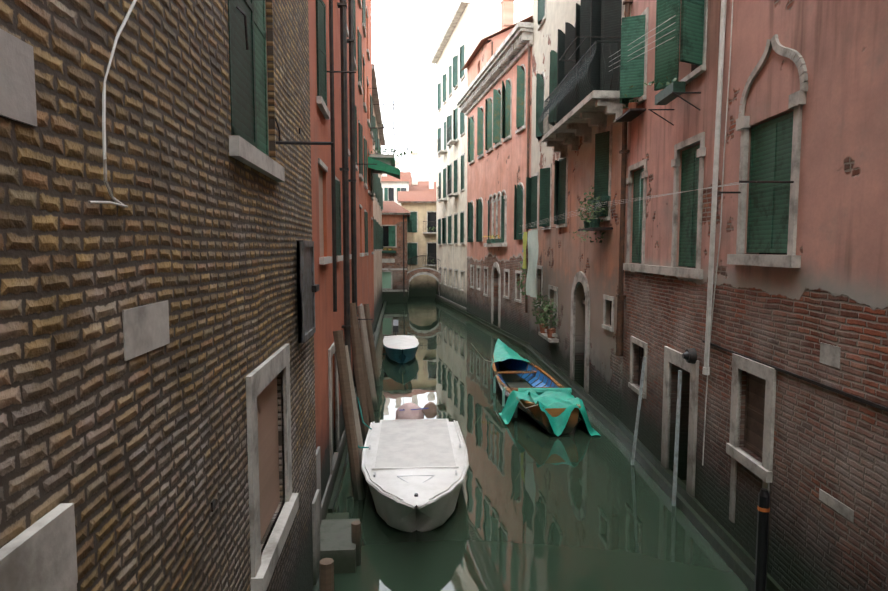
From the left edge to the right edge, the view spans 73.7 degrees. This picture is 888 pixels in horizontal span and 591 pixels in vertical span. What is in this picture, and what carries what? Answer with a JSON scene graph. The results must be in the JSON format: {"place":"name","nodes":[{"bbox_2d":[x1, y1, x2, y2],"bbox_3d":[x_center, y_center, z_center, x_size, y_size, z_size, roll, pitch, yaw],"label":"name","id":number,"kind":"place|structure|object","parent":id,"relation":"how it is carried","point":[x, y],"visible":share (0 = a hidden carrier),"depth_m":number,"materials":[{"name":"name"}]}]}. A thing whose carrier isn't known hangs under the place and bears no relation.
{"place":"outdoors","nodes":[
{"label":"outdoors","id":0,"kind":"place"},
{"bbox_2d":[371,0,532,180],"label":"sky","id":1,"kind":"structure","parent":0,"point":[406,34],"materials":[{"name":"white"}]},
{"bbox_2d":[334,296,749,590],"bbox_3d":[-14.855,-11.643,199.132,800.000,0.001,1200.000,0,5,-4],"label":"canal water","id":2,"kind":"structure","parent":0,"point":[538,507],"depth_m":9.15,"materials":[{"name":"green liquid"}]},
{"bbox_2d":[0,0,360,590],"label":"brick building","id":3,"kind":"structure","parent":2,"relation":"in","point":[159,287],"depth_m":2.49,"materials":[{"name":"brick"}]},
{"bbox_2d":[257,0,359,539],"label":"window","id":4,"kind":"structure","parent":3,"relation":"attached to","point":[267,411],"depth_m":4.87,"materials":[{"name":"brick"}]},
{"bbox_2d":[308,0,411,573],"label":"orange building","id":5,"kind":"structure","parent":2,"relation":"in","point":[350,164],"depth_m":10.45,"materials":[{"name":"paint"}]},
{"bbox_2d":[372,64,384,327],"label":"building","id":6,"kind":"structure","parent":2,"relation":"in","point":[377,214],"depth_m":33.13,"materials":[{"name":"paint"}]},
{"bbox_2d":[383,320,418,362],"bbox_3d":[-1.651,1.763,22.489,1.367,1.190,4.718,0,5,-4],"label":"boat","id":7,"kind":"object","parent":2,"relation":"on","point":[395,345],"visible":0.98,"depth_m":21.51,"materials":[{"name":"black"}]},
{"bbox_2d":[381,151,440,302],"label":"building","id":8,"kind":"structure","parent":2,"relation":"in","point":[409,260],"depth_m":49.58,"materials":[{"name":"paint"}]},
{"bbox_2d":[357,397,468,531],"bbox_3d":[-0.600,2.719,10.049,2.049,1.275,4.806,0,5,-4],"label":"white motor boat","id":9,"kind":"object","parent":2,"relation":"on","point":[412,457],"visible":1,"depth_m":9.31,"materials":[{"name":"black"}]},
{"bbox_2d":[431,0,532,311],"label":"tall cream building","id":10,"kind":"structure","parent":2,"relation":"on","point":[472,24],"depth_m":37.64,"materials":[{"name":"paint"}]},
{"bbox_2d":[456,0,533,342],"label":"building","id":11,"kind":"structure","parent":2,"relation":"in","point":[494,103],"depth_m":27.32,"materials":[{"name":"paint"}]},
{"bbox_2d":[472,338,600,435],"bbox_3d":[1.929,2.078,16.382,2.046,1.295,7.849,-1,5,-9],"label":"boat","id":12,"kind":"object","parent":2,"relation":"on","point":[548,403],"visible":1,"depth_m":14.01,"materials":[{"name":"teal fabric"}]},
{"bbox_2d":[312,297,784,590],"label":"quay footing stones","id":13,"kind":"object","parent":2,"relation":"in","point":[735,555],"visible":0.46,"depth_m":10.01,"materials":[{"name":"grey stone"}]},
{"bbox_2d":[516,0,630,420],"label":"building","id":14,"kind":"structure","parent":2,"relation":"in","point":[571,284],"depth_m":15.93,"materials":[{"name":"paint"}]},
{"bbox_2d":[631,357,769,590],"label":"mooring poles","id":15,"kind":"object","parent":2,"relation":"in","point":[763,512],"visible":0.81,"depth_m":6.71,"materials":[{"name":"black wood"}]},
{"bbox_2d":[596,0,887,590],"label":"pink brick building","id":16,"kind":"structure","parent":2,"relation":"in","point":[752,303],"depth_m":6.83,"materials":[{"name":"paint"}]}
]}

